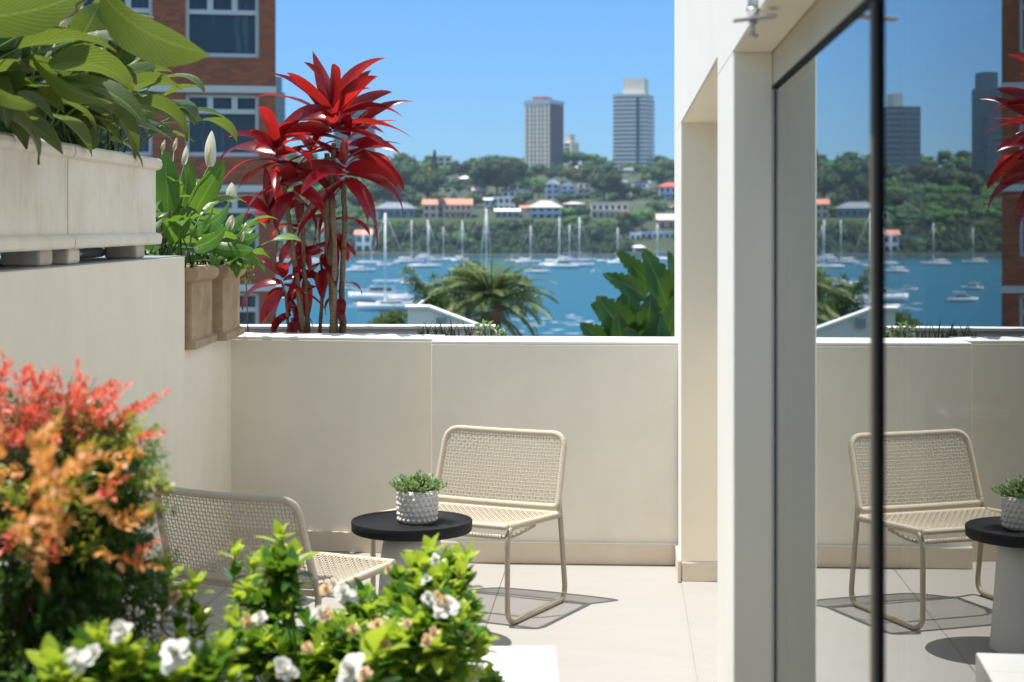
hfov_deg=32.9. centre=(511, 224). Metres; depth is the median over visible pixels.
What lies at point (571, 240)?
tree
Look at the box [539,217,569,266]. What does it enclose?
sailing boat
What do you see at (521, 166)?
tree
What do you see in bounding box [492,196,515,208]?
house
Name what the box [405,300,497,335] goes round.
white building
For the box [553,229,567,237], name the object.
tree
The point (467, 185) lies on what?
house
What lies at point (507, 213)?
house
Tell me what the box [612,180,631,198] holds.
tree
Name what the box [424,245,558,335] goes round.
palm tree
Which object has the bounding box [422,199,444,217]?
house
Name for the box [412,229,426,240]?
tree
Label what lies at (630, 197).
tree
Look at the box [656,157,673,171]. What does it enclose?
tree
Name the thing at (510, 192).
house
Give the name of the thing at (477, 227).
tree
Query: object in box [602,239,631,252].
tree
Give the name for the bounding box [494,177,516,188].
tree
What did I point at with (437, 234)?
tree
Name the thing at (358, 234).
house
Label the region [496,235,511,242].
tree
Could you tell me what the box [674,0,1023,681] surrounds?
white house
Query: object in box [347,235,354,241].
house
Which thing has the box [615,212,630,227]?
tree
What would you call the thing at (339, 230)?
tree
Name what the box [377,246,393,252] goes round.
tree
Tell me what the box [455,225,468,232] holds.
tree
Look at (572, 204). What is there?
house
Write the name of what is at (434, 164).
cypress tree
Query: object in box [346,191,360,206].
tree
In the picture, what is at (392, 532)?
side table
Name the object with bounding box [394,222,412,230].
tree
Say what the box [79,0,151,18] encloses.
window
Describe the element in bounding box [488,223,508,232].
tree
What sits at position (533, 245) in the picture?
tree
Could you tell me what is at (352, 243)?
tree
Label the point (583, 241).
tree
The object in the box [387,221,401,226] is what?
bush
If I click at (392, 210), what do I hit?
house
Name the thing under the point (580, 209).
tree
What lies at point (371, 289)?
window
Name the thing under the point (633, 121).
tower block
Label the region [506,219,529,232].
tree
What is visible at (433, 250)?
tree
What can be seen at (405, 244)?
tree
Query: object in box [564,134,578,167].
tower block
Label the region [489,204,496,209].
tree
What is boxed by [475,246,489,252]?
tree
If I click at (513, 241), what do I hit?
tree
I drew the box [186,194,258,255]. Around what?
window
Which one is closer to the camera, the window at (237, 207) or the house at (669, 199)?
the window at (237, 207)
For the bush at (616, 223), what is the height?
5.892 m
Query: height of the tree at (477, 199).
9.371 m
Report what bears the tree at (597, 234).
on the hill
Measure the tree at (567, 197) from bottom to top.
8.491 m
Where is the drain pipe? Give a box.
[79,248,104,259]
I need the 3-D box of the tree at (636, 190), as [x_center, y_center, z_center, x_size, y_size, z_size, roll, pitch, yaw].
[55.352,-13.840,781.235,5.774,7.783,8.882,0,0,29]
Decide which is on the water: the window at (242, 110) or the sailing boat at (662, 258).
the sailing boat at (662, 258)
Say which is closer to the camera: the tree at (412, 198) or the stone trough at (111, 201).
the stone trough at (111, 201)
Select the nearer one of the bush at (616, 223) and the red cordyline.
the red cordyline
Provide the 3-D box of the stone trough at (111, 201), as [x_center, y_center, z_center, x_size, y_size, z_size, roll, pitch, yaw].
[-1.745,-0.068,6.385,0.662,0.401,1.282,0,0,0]
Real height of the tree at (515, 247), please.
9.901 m
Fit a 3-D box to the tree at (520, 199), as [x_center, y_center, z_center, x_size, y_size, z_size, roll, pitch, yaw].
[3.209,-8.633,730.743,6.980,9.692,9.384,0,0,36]
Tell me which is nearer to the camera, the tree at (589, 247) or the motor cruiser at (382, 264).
the motor cruiser at (382, 264)
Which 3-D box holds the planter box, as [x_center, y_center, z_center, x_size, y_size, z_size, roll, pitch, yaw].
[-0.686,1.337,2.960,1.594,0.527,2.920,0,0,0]
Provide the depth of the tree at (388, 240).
678.12 m
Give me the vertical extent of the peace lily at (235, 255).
0.449 m
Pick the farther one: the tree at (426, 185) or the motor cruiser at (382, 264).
the tree at (426, 185)
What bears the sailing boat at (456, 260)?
on the water
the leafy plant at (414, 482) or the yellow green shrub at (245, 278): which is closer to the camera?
the leafy plant at (414, 482)
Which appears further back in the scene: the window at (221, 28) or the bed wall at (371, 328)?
the window at (221, 28)
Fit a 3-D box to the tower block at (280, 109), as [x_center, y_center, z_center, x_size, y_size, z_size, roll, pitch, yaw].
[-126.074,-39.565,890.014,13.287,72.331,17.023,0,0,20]
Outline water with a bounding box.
[276,258,667,335]
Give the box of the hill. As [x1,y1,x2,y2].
[278,171,673,257]
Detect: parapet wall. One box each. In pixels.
[231,332,444,552]
[431,336,677,564]
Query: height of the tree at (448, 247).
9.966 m
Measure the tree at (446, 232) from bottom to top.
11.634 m
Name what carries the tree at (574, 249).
on the hill
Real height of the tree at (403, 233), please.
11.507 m
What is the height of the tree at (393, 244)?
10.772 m
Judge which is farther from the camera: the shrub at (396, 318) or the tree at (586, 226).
the tree at (586, 226)
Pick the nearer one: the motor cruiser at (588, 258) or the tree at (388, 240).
the motor cruiser at (588, 258)
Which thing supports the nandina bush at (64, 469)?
on the planter box
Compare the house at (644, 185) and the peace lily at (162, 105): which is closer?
the peace lily at (162, 105)
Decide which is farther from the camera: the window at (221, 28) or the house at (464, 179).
the house at (464, 179)
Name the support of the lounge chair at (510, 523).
on the terrace floor
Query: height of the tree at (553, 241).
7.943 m
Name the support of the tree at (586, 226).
on the hill
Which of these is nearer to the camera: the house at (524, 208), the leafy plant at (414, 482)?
the leafy plant at (414, 482)
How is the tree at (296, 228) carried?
on the hill
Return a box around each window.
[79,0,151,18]
[99,124,151,155]
[186,0,258,57]
[186,94,258,156]
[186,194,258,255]
[240,293,258,323]
[356,236,361,241]
[364,236,369,241]
[370,288,391,290]
[402,210,406,216]
[409,210,413,216]
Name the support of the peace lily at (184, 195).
in the stone pot at (199, 333)
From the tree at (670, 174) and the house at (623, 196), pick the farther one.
the tree at (670, 174)
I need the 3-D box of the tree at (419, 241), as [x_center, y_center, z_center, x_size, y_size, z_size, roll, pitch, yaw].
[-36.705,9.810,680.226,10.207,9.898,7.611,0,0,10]
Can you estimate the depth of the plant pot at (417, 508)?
6.59 m
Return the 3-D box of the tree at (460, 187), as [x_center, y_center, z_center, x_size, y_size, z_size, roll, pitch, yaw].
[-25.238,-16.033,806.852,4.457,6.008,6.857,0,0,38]
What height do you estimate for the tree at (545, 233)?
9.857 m
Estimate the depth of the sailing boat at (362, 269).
475.61 m
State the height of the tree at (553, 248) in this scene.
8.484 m
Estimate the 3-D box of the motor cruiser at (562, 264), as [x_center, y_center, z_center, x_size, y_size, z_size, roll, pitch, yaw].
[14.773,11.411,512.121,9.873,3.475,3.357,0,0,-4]
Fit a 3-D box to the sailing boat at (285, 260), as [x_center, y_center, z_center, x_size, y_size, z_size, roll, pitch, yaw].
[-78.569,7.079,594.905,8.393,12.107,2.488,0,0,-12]
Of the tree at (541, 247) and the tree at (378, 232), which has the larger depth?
the tree at (378, 232)
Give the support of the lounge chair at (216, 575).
on the terrace floor
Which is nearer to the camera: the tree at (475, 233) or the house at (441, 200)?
the tree at (475, 233)
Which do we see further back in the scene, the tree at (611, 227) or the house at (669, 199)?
the house at (669, 199)
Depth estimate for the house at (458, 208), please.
702.50 m
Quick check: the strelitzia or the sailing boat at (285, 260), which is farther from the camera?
the sailing boat at (285, 260)
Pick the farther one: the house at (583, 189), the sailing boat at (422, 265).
the house at (583, 189)
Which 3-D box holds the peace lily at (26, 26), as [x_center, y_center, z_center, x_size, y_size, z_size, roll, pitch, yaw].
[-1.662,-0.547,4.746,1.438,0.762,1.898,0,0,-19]
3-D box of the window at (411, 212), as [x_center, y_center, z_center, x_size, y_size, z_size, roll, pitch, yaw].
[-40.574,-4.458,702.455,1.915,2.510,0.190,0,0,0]
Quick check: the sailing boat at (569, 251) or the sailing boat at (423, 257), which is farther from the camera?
the sailing boat at (423, 257)
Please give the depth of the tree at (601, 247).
674.63 m
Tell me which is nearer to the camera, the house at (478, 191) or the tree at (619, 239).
the tree at (619, 239)
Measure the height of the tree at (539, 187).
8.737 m
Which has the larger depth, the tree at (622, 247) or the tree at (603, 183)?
the tree at (603, 183)
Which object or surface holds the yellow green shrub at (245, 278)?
on the soil
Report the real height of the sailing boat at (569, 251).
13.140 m
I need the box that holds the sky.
[276,0,674,164]
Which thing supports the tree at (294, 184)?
on the hill
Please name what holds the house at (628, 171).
on the hill
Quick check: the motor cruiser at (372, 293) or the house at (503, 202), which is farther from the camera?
the house at (503, 202)
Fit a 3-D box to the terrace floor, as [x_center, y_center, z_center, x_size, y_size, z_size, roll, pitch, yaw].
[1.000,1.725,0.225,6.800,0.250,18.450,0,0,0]
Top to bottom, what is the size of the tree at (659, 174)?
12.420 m
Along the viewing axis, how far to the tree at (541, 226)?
684.50 m
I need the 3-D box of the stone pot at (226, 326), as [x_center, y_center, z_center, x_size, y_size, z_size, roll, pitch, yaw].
[-1.550,0.365,8.330,0.474,0.354,0.516,0,0,0]
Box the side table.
[351,510,471,616]
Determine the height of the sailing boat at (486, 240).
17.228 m
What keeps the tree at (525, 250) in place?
on the hill
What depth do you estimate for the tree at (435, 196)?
733.86 m
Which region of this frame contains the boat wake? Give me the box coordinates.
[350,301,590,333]
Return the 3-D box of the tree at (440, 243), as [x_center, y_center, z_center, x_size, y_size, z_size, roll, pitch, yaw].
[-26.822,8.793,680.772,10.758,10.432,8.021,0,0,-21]
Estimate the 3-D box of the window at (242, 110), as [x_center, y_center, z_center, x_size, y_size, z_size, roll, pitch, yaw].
[-9.994,-3.407,59.902,2.491,2.134,0.160,0,0,-10]
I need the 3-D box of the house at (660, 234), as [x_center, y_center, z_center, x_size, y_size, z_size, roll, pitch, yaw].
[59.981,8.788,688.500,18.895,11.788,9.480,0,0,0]
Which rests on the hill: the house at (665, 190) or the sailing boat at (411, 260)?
the house at (665, 190)
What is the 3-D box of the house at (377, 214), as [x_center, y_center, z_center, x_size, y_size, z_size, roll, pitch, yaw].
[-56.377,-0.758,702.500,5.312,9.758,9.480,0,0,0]
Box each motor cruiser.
[345,284,354,288]
[348,280,410,301]
[377,262,391,265]
[388,260,398,264]
[429,255,447,260]
[506,255,528,262]
[523,266,548,272]
[545,257,578,268]
[580,255,596,260]
[597,258,611,261]
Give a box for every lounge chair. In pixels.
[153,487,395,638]
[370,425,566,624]
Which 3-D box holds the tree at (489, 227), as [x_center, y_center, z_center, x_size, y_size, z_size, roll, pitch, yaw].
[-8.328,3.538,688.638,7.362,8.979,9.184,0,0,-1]
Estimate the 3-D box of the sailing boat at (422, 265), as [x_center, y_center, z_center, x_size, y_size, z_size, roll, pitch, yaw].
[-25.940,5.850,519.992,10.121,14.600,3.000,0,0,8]
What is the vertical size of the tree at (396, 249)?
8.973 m
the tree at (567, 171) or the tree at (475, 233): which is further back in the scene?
the tree at (567, 171)
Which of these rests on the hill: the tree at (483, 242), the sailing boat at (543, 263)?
the tree at (483, 242)
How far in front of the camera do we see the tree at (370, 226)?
685.91 m
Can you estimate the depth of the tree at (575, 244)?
677.33 m
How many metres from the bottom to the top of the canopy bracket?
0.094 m
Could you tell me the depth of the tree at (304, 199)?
727.29 m
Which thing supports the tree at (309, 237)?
on the hill
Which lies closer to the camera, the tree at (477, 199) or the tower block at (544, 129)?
the tree at (477, 199)
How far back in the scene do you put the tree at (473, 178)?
793.54 m
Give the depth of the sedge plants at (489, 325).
8.87 m
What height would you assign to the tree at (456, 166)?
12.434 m
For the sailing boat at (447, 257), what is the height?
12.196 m
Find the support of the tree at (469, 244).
on the hill
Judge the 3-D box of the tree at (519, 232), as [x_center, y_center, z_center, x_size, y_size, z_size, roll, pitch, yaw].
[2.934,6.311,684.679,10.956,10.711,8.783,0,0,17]
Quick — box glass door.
[772,0,1005,681]
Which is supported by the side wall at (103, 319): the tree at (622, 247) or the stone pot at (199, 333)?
the stone pot at (199, 333)
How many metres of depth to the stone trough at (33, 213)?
5.36 m
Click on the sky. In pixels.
(468, 69)
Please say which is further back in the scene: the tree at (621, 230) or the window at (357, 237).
the tree at (621, 230)
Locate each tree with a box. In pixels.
[278,177,299,188]
[278,242,285,251]
[292,222,308,232]
[300,195,309,206]
[300,230,312,239]
[305,230,318,238]
[336,225,341,234]
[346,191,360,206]
[347,225,357,234]
[347,240,355,247]
[360,223,375,232]
[367,181,400,203]
[372,234,398,247]
[373,227,382,235]
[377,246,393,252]
[379,231,393,239]
[383,224,394,231]
[383,227,404,239]
[386,238,402,247]
[387,154,424,199]
[391,246,407,251]
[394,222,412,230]
[398,227,414,241]
[399,240,422,251]
[399,265,460,313]
[405,193,420,205]
[405,223,418,229]
[407,169,447,198]
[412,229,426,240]
[414,237,426,246]
[415,222,436,233]
[416,206,422,215]
[417,244,430,251]
[419,232,435,242]
[422,239,431,247]
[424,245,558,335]
[426,227,445,240]
[428,244,441,253]
[429,193,445,198]
[431,150,437,170]
[431,234,452,246]
[435,260,544,319]
[439,223,454,232]
[441,222,460,234]
[442,243,461,253]
[447,236,460,246]
[448,159,472,176]
[450,179,461,185]
[453,184,464,193]
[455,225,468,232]
[457,245,470,253]
[465,241,481,248]
[466,163,493,188]
[466,192,484,206]
[467,244,485,252]
[468,227,491,241]
[471,224,490,232]
[474,157,519,195]
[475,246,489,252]
[478,236,492,248]
[483,223,498,231]
[483,236,498,248]
[484,231,494,237]
[486,192,493,197]
[487,243,502,252]
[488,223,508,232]
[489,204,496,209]
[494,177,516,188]
[495,156,528,180]
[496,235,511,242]
[497,235,519,247]
[500,246,517,252]
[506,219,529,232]
[508,182,522,188]
[509,227,528,238]
[509,244,524,256]
[513,193,530,206]
[514,234,533,245]
[517,243,532,253]
[527,223,541,233]
[528,241,536,249]
[529,231,542,243]
[531,182,545,196]
[532,220,547,233]
[534,241,551,252]
[538,227,553,238]
[544,168,558,178]
[544,220,560,232]
[548,238,556,245]
[548,243,565,252]
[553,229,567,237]
[555,235,565,246]
[556,172,563,179]
[556,193,572,203]
[561,165,581,183]
[562,237,574,245]
[562,243,570,251]
[564,224,581,234]
[570,164,601,184]
[570,227,590,242]
[570,245,580,251]
[571,240,584,248]
[573,225,590,233]
[575,206,587,213]
[580,241,598,253]
[581,237,593,245]
[586,167,623,199]
[586,243,606,252]
[588,227,615,242]
[601,222,615,230]
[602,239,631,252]
[607,192,617,200]
[611,226,624,233]
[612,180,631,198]
[612,236,623,244]
[614,232,629,239]
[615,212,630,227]
[621,237,632,249]
[625,194,638,200]
[631,185,641,195]
[636,213,647,230]
[640,189,653,198]
[648,166,668,189]
[649,200,668,213]
[651,194,660,199]
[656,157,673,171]
[666,169,673,182]
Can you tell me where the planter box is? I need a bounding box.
[32,646,558,681]
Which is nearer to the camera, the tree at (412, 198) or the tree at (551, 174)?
the tree at (412, 198)
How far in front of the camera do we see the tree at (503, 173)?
789.69 m
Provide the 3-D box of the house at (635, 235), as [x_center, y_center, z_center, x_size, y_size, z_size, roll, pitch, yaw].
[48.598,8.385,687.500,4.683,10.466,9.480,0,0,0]
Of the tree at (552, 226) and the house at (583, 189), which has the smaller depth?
the tree at (552, 226)
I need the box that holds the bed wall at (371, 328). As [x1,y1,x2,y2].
[240,324,494,335]
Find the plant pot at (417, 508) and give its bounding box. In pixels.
[396,490,438,524]
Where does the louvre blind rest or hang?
attached to the white house at (848, 328)
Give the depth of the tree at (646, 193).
773.80 m
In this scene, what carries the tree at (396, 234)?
on the hill
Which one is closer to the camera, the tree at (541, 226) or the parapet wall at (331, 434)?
the parapet wall at (331, 434)
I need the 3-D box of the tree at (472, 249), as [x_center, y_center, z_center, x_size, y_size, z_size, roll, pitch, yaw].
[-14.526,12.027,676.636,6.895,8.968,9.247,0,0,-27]
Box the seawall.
[277,252,673,257]
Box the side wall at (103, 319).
[0,255,230,645]
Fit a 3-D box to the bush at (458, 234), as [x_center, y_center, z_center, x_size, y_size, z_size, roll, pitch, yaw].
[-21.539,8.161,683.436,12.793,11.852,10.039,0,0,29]
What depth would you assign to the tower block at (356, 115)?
902.54 m
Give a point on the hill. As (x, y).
(479, 214)
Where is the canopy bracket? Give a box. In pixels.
[733,0,776,37]
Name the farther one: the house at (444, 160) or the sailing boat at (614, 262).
the house at (444, 160)
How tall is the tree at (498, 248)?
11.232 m
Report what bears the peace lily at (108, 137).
in the stone trough at (111, 201)
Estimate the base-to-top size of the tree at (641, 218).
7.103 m
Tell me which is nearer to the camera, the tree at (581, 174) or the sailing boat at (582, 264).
the sailing boat at (582, 264)
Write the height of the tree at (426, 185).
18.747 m
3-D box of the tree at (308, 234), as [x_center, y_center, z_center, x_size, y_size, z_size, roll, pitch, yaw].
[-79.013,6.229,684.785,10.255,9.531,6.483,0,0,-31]
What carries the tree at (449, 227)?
on the hill
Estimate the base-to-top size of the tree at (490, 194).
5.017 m
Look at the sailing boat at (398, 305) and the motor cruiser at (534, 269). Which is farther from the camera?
the motor cruiser at (534, 269)
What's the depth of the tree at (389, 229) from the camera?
685.69 m
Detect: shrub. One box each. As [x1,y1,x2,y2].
[241,263,254,331]
[367,308,407,323]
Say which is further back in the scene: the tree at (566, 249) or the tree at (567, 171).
the tree at (567, 171)
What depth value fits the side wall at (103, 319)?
6.69 m
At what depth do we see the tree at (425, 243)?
677.01 m
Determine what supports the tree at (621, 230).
on the hill
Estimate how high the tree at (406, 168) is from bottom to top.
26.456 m
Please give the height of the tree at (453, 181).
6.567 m
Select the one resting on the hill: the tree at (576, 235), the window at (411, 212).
the tree at (576, 235)
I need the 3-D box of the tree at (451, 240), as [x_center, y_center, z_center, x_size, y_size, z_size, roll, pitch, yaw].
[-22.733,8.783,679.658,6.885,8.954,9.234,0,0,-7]
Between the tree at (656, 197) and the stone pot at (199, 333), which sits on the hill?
the tree at (656, 197)
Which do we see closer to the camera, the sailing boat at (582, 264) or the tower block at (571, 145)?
the sailing boat at (582, 264)
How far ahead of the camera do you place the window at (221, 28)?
59.95 m
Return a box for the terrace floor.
[145,550,696,681]
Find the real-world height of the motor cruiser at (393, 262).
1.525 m
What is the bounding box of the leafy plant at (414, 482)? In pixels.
[388,469,447,492]
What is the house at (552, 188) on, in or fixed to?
on the hill
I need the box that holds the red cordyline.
[220,51,412,332]
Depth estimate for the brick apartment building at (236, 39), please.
59.86 m
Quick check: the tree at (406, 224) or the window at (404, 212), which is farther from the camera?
the window at (404, 212)
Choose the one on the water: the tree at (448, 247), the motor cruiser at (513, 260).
the motor cruiser at (513, 260)
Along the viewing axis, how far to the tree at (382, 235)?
681.19 m
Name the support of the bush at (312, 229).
on the hill
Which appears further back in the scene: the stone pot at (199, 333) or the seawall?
the seawall
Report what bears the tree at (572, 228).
on the hill
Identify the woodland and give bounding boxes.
[283,150,673,224]
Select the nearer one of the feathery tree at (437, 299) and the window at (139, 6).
the feathery tree at (437, 299)
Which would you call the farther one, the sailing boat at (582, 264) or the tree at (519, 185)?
the tree at (519, 185)
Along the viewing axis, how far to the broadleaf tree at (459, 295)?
49.86 m
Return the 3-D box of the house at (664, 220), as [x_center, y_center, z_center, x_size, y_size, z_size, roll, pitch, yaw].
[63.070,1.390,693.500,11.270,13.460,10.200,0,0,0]
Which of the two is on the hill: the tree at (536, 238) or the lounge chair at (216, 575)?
the tree at (536, 238)
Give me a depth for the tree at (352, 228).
685.16 m
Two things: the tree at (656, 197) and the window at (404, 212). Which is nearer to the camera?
the window at (404, 212)
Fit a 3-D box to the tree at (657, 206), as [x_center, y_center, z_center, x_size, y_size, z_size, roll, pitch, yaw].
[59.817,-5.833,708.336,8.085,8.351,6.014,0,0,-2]
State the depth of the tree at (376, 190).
740.40 m
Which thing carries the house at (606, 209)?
on the hill
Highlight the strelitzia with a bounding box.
[579,248,673,336]
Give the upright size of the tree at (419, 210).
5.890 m
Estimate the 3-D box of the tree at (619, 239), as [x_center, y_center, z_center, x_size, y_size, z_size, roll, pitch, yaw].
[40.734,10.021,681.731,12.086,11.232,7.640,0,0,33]
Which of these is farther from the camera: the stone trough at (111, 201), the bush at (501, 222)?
the bush at (501, 222)
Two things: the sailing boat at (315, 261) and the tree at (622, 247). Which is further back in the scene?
the tree at (622, 247)
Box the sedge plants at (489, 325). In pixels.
[417,311,508,335]
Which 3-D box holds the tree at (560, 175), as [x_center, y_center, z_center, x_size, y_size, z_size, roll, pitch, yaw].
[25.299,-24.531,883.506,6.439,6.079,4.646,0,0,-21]
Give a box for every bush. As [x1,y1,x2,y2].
[0,350,183,681]
[16,518,507,681]
[308,225,324,235]
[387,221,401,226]
[445,231,468,236]
[453,234,477,248]
[468,220,475,226]
[498,220,506,226]
[613,220,620,226]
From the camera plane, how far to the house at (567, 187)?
773.90 m
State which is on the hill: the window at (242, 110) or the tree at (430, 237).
the tree at (430, 237)
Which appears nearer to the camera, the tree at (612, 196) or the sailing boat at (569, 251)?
the sailing boat at (569, 251)
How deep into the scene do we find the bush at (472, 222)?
689.96 m
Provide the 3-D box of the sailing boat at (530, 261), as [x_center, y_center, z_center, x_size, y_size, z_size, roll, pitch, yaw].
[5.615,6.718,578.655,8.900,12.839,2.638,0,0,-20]
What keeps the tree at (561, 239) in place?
on the hill
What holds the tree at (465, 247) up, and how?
on the hill
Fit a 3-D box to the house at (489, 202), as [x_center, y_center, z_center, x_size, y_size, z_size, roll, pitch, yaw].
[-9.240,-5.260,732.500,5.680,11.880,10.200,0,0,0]
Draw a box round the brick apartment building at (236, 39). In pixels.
[0,0,275,323]
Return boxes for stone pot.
[185,265,218,349]
[187,263,245,340]
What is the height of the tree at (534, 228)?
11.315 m
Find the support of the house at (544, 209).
on the hill
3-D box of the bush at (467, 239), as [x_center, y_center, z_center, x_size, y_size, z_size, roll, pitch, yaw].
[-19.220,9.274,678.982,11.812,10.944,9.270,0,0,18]
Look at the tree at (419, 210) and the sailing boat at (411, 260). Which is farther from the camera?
the tree at (419, 210)
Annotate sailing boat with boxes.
[276,228,289,261]
[306,223,322,264]
[346,230,375,271]
[356,213,416,310]
[357,228,380,263]
[394,220,423,262]
[408,220,441,267]
[415,235,438,258]
[436,227,454,260]
[451,220,468,261]
[480,208,492,276]
[515,225,540,263]
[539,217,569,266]
[554,225,580,261]
[561,217,593,266]
[607,228,627,263]
[649,223,667,259]
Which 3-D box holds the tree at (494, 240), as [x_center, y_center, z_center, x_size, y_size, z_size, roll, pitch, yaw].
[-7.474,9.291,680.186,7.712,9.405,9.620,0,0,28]
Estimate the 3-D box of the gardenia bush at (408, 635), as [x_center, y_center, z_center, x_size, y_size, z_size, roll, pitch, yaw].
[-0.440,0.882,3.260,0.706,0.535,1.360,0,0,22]
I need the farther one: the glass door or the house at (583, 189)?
the house at (583, 189)
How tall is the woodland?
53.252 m
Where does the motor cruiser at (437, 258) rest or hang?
on the water
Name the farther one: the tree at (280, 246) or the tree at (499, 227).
the tree at (499, 227)
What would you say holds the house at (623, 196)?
on the hill
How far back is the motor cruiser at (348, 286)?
348.06 m
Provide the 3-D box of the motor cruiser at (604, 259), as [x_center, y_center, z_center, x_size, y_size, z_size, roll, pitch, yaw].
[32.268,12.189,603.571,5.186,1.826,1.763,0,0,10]
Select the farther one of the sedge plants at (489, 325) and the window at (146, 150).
the window at (146, 150)
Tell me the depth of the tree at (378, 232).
685.61 m
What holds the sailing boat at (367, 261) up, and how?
on the water
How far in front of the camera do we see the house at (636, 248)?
675.86 m
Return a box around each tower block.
[276,76,284,164]
[334,109,374,166]
[524,96,563,167]
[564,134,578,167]
[613,78,654,171]
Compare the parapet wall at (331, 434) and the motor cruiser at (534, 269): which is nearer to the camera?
the parapet wall at (331, 434)
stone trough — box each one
[0,132,75,265]
[52,144,162,263]
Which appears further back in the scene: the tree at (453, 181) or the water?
the tree at (453, 181)
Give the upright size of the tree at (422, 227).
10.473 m
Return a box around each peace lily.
[0,0,198,144]
[0,0,210,164]
[66,57,237,166]
[99,130,245,267]
[153,182,301,278]
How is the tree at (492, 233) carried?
on the hill
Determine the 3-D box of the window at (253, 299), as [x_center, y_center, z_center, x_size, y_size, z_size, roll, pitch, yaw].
[-9.994,3.430,59.902,2.491,2.134,0.160,0,0,-10]
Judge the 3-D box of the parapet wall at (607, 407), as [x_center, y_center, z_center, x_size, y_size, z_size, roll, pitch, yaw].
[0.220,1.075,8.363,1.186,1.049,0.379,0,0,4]
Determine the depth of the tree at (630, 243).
677.50 m
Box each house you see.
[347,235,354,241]
[353,230,373,248]
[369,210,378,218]
[375,200,416,217]
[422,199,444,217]
[437,197,445,217]
[438,156,451,166]
[444,196,472,217]
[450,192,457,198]
[458,176,468,182]
[462,181,471,189]
[471,188,487,196]
[483,198,494,208]
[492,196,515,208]
[494,206,520,217]
[501,186,522,195]
[519,205,529,212]
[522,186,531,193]
[527,198,563,217]
[545,179,559,198]
[560,182,575,199]
[561,202,585,208]
[577,182,590,198]
[590,202,628,217]
[607,180,627,198]
[623,168,633,174]
[629,232,640,238]
[630,179,649,196]
[631,245,645,251]
[640,232,673,236]
[655,214,673,226]
[657,183,673,198]
[664,197,673,200]
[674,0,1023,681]
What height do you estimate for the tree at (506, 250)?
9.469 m
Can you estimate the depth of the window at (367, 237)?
677.90 m
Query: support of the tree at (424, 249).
on the hill
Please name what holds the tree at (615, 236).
on the hill
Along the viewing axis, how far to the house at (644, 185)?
788.90 m
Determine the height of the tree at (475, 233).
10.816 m

